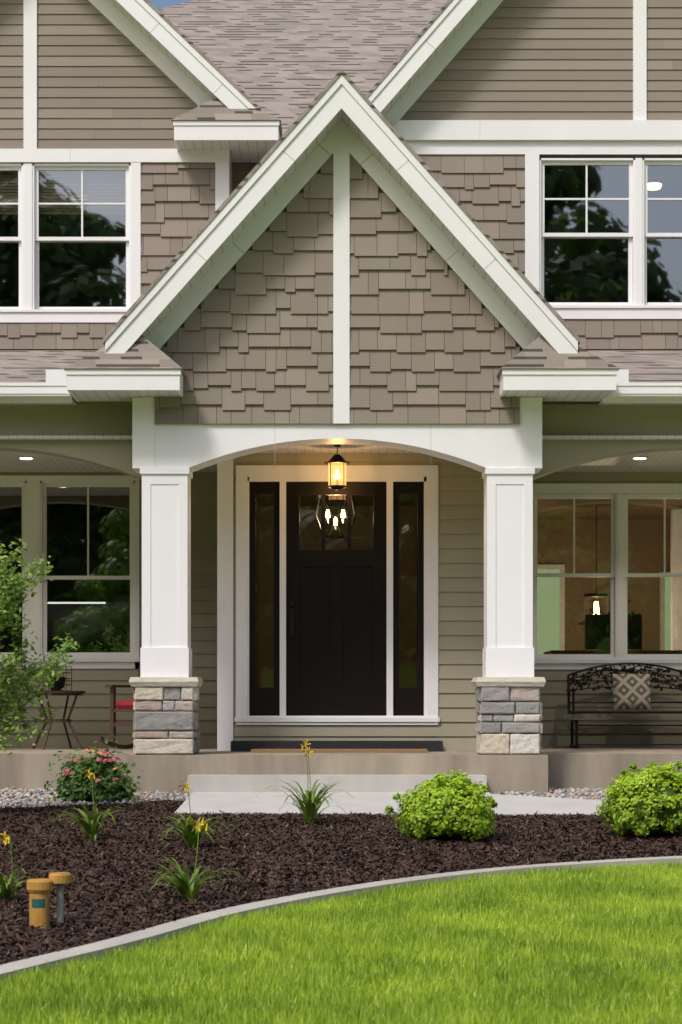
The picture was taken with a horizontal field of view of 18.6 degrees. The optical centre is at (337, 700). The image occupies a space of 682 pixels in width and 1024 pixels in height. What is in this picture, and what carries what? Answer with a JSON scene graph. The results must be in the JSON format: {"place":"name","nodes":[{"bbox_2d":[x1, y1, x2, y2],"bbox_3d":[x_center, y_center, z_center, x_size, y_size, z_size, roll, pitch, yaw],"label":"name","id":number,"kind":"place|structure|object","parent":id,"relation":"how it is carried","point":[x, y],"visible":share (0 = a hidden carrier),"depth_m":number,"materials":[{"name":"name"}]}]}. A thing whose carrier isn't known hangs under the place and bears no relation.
{"place":"outdoors","nodes":[
{"label":"outdoors","id":0,"kind":"place"},
{"bbox_2d":[149,0,192,8],"label":"sky","id":1,"kind":"structure","parent":0,"point":[159,4],"materials":[{"name":"blue"}]},
{"bbox_2d":[188,775,486,793],"bbox_3d":[0.000,0.910,19.649,2.800,0.415,0.358,0,0,0],"label":"porch step","id":2,"kind":"object","parent":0,"point":[262,783],"visible":0.36,"depth_m":19.47,"materials":[{"name":"grey concrete"}]},
{"bbox_2d":[0,0,681,423],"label":"house siding","id":3,"kind":"object","parent":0,"point":[104,82],"visible":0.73,"depth_m":23.37,"materials":[{"name":"brown wood"}]},
{"bbox_2d":[0,404,681,750],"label":"house siding","id":4,"kind":"object","parent":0,"point":[460,567],"visible":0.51,"depth_m":21.59,"materials":[{"name":"beige wood"}]},
{"bbox_2d":[0,166,681,641],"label":"dim interior rooms","id":5,"kind":"object","parent":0,"point":[82,274],"visible":0.17,"depth_m":28.00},
{"bbox_2d":[0,516,681,653],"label":"interior furniture","id":6,"kind":"object","parent":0,"point":[109,545],"visible":0.16,"depth_m":26.85,"materials":[{"name":"black"}]},
{"bbox_2d":[0,60,681,684],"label":"house backing","id":7,"kind":"object","parent":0,"point":[416,250],"visible":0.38,"depth_m":20.00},
{"bbox_2d":[0,859,681,1023],"bbox_3d":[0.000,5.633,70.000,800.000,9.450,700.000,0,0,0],"label":"lawn","id":8,"kind":"structure","parent":0,"point":[434,991],"depth_m":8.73,"materials":[{"name":"green plant"}]},
{"bbox_2d":[0,856,681,984],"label":"lawn edging","id":9,"kind":"object","parent":8,"relation":"on","point":[176,927],"visible":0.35,"depth_m":11.22,"materials":[{"name":"concrete"}]},
{"bbox_2d":[0,802,681,963],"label":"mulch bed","id":10,"kind":"object","parent":8,"relation":"on","point":[27,921],"visible":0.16,"depth_m":13.11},
{"bbox_2d":[0,798,681,964],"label":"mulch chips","id":11,"kind":"object","parent":10,"relation":"on","point":[294,858],"visible":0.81,"depth_m":13.92,"materials":[{"name":"brown wood"}]},
{"bbox_2d":[9,835,12,901],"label":"stem","id":12,"kind":"object","parent":11,"relation":"on","point":[11,855],"visible":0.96,"depth_m":11.61,"materials":[{"name":"green plant"}]},
{"bbox_2d":[0,831,9,845],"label":"yellow flower","id":13,"kind":"object","parent":12,"relation":"attached to","point":[5,838],"visible":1,"depth_m":11.40,"materials":[{"name":"yellow plant"}]},
{"bbox_2d":[0,867,28,900],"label":"daylily","id":14,"kind":"object","parent":11,"relation":"on","point":[6,887],"visible":0.8,"depth_m":11.55,"materials":[{"name":"green plant"}]},
{"bbox_2d":[0,552,60,718],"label":"leaves","id":15,"kind":"object","parent":11,"relation":"on","point":[31,574],"depth_m":17.19,"materials":[{"name":"green plant"}]},
{"bbox_2d":[0,537,79,754],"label":"sapling","id":16,"kind":"object","parent":11,"relation":"on","point":[11,609],"depth_m":16.83,"materials":[{"name":"green plant"}]},
{"bbox_2d":[27,872,70,929],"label":"utility pipe caps","id":17,"kind":"object","parent":11,"relation":"on","point":[39,888],"visible":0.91,"depth_m":10.51,"materials":[{"name":"orange plastic"}]},
{"bbox_2d":[32,899,44,907],"bbox_3d":[-1.510,1.023,10.503,0.068,0.045,0.012,0,0,0],"label":"label","id":18,"kind":"object","parent":17,"relation":"attached to","point":[38,903],"visible":1,"depth_m":10.50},
{"bbox_2d":[56,884,63,924],"bbox_3d":[-1.415,1.071,10.620,0.038,0.285,0.038,0,0,0],"label":"gas riser pipe","id":19,"kind":"object","parent":11,"relation":"on","point":[59,902],"visible":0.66,"depth_m":10.61,"materials":[{"name":"grey metal"}]},
{"bbox_2d":[50,793,132,839],"bbox_3d":[-1.772,0.837,15.011,0.666,0.357,0.726,0,0,0],"label":"daylily","id":20,"kind":"object","parent":11,"relation":"on","point":[92,829],"visible":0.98,"depth_m":14.95,"materials":[{"name":"green plant"}]},
{"bbox_2d":[80,768,94,778],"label":"yellow flower","id":21,"kind":"object","parent":20,"relation":"on","point":[88,774],"visible":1,"depth_m":14.82,"materials":[{"name":"yellow plant"}]},
{"bbox_2d":[91,772,93,809],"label":"flower stem","id":22,"kind":"object","parent":11,"relation":"on","point":[92,791],"visible":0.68,"depth_m":15.02,"materials":[{"name":"green plant"}]},
{"bbox_2d":[140,855,241,901],"bbox_3d":[-0.832,0.993,11.526,0.513,0.263,0.554,0,0,-27],"label":"daylily","id":23,"kind":"object","parent":11,"relation":"on","point":[184,885],"visible":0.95,"depth_m":11.50,"materials":[{"name":"green plant"}]},
{"bbox_2d":[193,830,198,878],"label":"stem","id":24,"kind":"object","parent":23,"relation":"in","point":[196,854],"visible":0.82,"depth_m":11.58,"materials":[{"name":"green plant"}]},
{"bbox_2d":[188,818,207,831],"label":"flower","id":25,"kind":"object","parent":24,"relation":"attached to","point":[198,825],"visible":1,"depth_m":11.38,"materials":[{"name":"yellow plant"}]},
{"bbox_2d":[152,813,242,848],"bbox_3d":[-0.994,0.914,14.513,0.560,0.235,0.632,0,0,-22],"label":"daylily","id":26,"kind":"object","parent":11,"relation":"on","point":[191,838],"visible":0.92,"depth_m":14.44,"materials":[{"name":"green plant"}]},
{"bbox_2d":[178,780,190,791],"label":"yellow flower","id":27,"kind":"object","parent":26,"relation":"attached to","point":[186,787],"visible":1,"depth_m":14.25,"materials":[{"name":"yellow plant"}]},
{"bbox_2d":[306,754,310,822],"bbox_3d":[-0.225,0.655,16.287,0.022,0.639,0.061,0,0,-32],"label":"flower stem","id":28,"kind":"object","parent":11,"relation":"on","point":[307,776],"visible":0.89,"depth_m":16.28,"materials":[{"name":"green plant"}]},
{"bbox_2d":[299,740,312,756],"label":"flower","id":29,"kind":"object","parent":28,"relation":"attached to","point":[306,750],"visible":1,"depth_m":16.09,"materials":[{"name":"yellow plant"}]},
{"bbox_2d":[260,777,359,824],"bbox_3d":[-0.235,0.788,16.287,0.834,0.373,0.833,0,0,0],"label":"daylily","id":30,"kind":"object","parent":11,"relation":"on","point":[309,809],"visible":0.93,"depth_m":16.25,"materials":[{"name":"green plant"}]},
{"bbox_2d":[383,769,497,840],"bbox_3d":[0.754,0.759,15.035,0.839,0.520,0.737,0,0,0],"label":"spirea shrub","id":31,"kind":"object","parent":11,"relation":"on","point":[416,820],"visible":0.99,"depth_m":14.82,"materials":[{"name":"green plant"}]},
{"bbox_2d":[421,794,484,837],"bbox_3d":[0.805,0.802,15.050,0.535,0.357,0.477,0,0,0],"label":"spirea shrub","id":32,"kind":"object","parent":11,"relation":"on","point":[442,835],"visible":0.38,"depth_m":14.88,"materials":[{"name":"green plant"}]},
{"bbox_2d":[596,760,681,836],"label":"spirea shrub","id":33,"kind":"object","parent":11,"relation":"on","point":[624,820],"visible":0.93,"depth_m":15.07,"materials":[{"name":"green plant"}]},
{"bbox_2d":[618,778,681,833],"bbox_3d":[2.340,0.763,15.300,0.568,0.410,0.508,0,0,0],"label":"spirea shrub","id":34,"kind":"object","parent":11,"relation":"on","point":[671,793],"visible":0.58,"depth_m":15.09,"materials":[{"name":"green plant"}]},
{"bbox_2d":[0,747,681,793],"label":"porch slab","id":35,"kind":"structure","parent":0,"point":[545,769],"depth_m":19.83,"materials":[{"name":"beige concrete"}]},
{"bbox_2d":[33,691,84,749],"bbox_3d":[-3.020,0.208,22.450,0.600,0.630,0.600,0,0,-23],"label":"side table","id":36,"kind":"object","parent":35,"relation":"on","point":[76,694],"visible":0.8,"depth_m":22.36,"materials":[{"name":"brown wood"}]},
{"bbox_2d":[43,654,71,690],"bbox_3d":[-3.020,-0.302,22.450,0.228,0.398,0.228,0,0,-40],"label":"wire basket","id":37,"kind":"object","parent":36,"relation":"on","point":[59,684],"visible":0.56,"depth_m":22.38,"materials":[{"name":"brown metal"}]},
{"bbox_2d":[98,645,141,748],"bbox_3d":[-2.020,-0.059,22.000,0.620,1.145,0.950,0,0,28],"label":"rocking chair","id":38,"kind":"object","parent":35,"relation":"on","point":[113,722],"visible":0.28,"depth_m":21.91,"materials":[{"name":"brown wood"}]},
{"bbox_2d":[115,700,136,708],"bbox_3d":[-2.025,0.041,21.991,0.480,0.095,0.440,0,0,28],"label":"seat cushion","id":39,"kind":"object","parent":38,"relation":"on","point":[123,704],"visible":0.21,"depth_m":21.86,"materials":[{"name":"red fabric"}]},
{"bbox_2d":[129,677,202,754],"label":"stone pier","id":40,"kind":"structure","parent":35,"relation":"on","point":[165,717],"depth_m":19.91,"materials":[{"name":"grey stone"}]},
{"bbox_2d":[231,741,442,751],"bbox_3d":[-0.005,0.466,21.385,2.160,0.105,0.430,0,0,0],"label":"entry step","id":41,"kind":"object","parent":35,"relation":"on","point":[248,746],"visible":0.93,"depth_m":21.17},
{"bbox_2d":[251,749,427,752],"bbox_3d":[0.020,0.503,20.905,1.760,0.030,0.490,0,0,0],"label":"door mat","id":42,"kind":"object","parent":35,"relation":"on","point":[341,750],"depth_m":20.66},
{"bbox_2d":[0,0,681,382],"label":"house roof","id":43,"kind":"structure","parent":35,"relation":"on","point":[286,64],"depth_m":26.53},
{"bbox_2d":[150,23,495,268],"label":"joint lines","id":44,"kind":"object","parent":43,"relation":"attached to","point":[328,153],"depth_m":19.96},
{"bbox_2d":[249,482,423,715],"bbox_3d":[-0.007,-1.060,21.652,1.814,2.431,0.045,0,0,0],"label":"front door","id":45,"kind":"structure","parent":43,"relation":"attached to","point":[336,655],"depth_m":21.63,"materials":[{"name":"brown wood"}]},
{"bbox_2d":[0,0,681,750],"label":"house trim","id":46,"kind":"structure","parent":43,"relation":"attached to","point":[168,460],"depth_m":21.57,"materials":[{"name":"white wood"}]},
{"bbox_2d":[0,0,681,404],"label":"house soffits","id":47,"kind":"object","parent":43,"relation":"attached to","point":[248,150],"visible":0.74,"depth_m":19.91,"materials":[{"name":"white wood"}]},
{"bbox_2d":[0,171,681,687],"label":"room interior","id":48,"kind":"object","parent":43,"relation":"attached to","point":[644,533],"visible":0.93,"depth_m":26.50,"materials":[{"name":"black glass"}]},
{"bbox_2d":[47,602,105,603],"bbox_3d":[-3.450,-1.267,26.925,0.900,0.020,0.050,0,0,0],"label":"cabinet light strip","id":49,"kind":"object","parent":48,"relation":"attached to","point":[76,602],"visible":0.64,"depth_m":26.90,"materials":[{"name":"white"}]},
{"bbox_2d":[289,179,664,649],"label":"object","id":50,"kind":"object","parent":48,"relation":"on","point":[597,633],"visible":0.66,"depth_m":25.60,"materials":[{"name":"metal"}]},
{"bbox_2d":[647,183,661,189],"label":"bedroom ceiling lights","id":51,"kind":"object","parent":50,"relation":"attached to","point":[653,186],"visible":0.41,"depth_m":25.74,"materials":[{"name":"white"}]},
{"bbox_2d":[537,569,670,653],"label":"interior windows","id":52,"kind":"structure","parent":48,"relation":"attached to","point":[548,613],"depth_m":28.97,"materials":[{"name":"green glass"}]},
{"bbox_2d":[0,435,681,471],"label":"porch ceiling","id":53,"kind":"structure","parent":43,"relation":"attached to","point":[660,461],"depth_m":21.99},
{"bbox_2d":[20,458,645,459],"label":"can lights","id":54,"kind":"object","parent":53,"relation":"attached to","point":[31,458],"visible":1,"depth_m":21.96,"materials":[{"name":"white"}]},
{"bbox_2d":[325,444,349,489],"bbox_3d":[0.000,-2.345,20.900,0.256,0.453,0.256,0,0,0],"label":"porch lantern","id":55,"kind":"object","parent":53,"relation":"hanging from","point":[337,459],"visible":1,"depth_m":20.85,"materials":[{"name":"metal"}]},
{"bbox_2d":[325,510,598,613],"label":"light bulbs","id":56,"kind":"object","parent":43,"relation":"attached to","point":[596,607],"visible":0.95,"depth_m":22.93,"materials":[{"name":"white glass"}]},
{"bbox_2d":[471,677,545,754],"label":"stone pier","id":57,"kind":"structure","parent":35,"relation":"on","point":[508,712],"depth_m":19.93,"materials":[{"name":"grey stone"}]},
{"bbox_2d":[566,662,681,747],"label":"glider bench","id":58,"kind":"object","parent":35,"relation":"on","point":[605,678],"visible":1,"depth_m":23.16,"materials":[{"name":"brown metal"}]},
{"bbox_2d":[613,674,650,708],"bbox_3d":[3.260,-0.102,23.030,0.407,0.407,0.140,0,-14,0],"label":"bench pillow","id":59,"kind":"object","parent":58,"relation":"on","point":[631,691],"visible":1,"depth_m":22.97,"materials":[{"name":"fabric"}]},
{"bbox_2d":[175,792,607,816],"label":"walkway","id":60,"kind":"structure","parent":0,"point":[374,803],"depth_m":18.15,"materials":[{"name":"concrete"}]},
{"bbox_2d":[578,599,639,624],"bbox_3d":[3.398,-1.058,25.869,0.710,0.474,0.637,0,0,34],"label":"interior plant","id":61,"kind":"object","parent":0,"point":[608,613],"visible":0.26,"depth_m":25.83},
{"bbox_3d":[0.000,0.979,19.000,19.000,0.182,3.200,0,0,0],"label":"gravel base","id":62,"kind":"object","parent":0,"visible":0},
{"bbox_2d":[0,787,610,808],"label":"river rock pebbles","id":63,"kind":"object","parent":62,"relation":"on","point":[30,798],"visible":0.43,"depth_m":19.29,"materials":[{"name":"grey gravel"}]},
{"bbox_2d":[44,736,143,801],"bbox_3d":[-2.207,0.620,18.865,0.917,0.613,0.814,0,0,0],"label":"flowering bush","id":64,"kind":"object","parent":63,"relation":"on","point":[75,785],"depth_m":18.70,"materials":[{"name":"green plant"}]}
]}

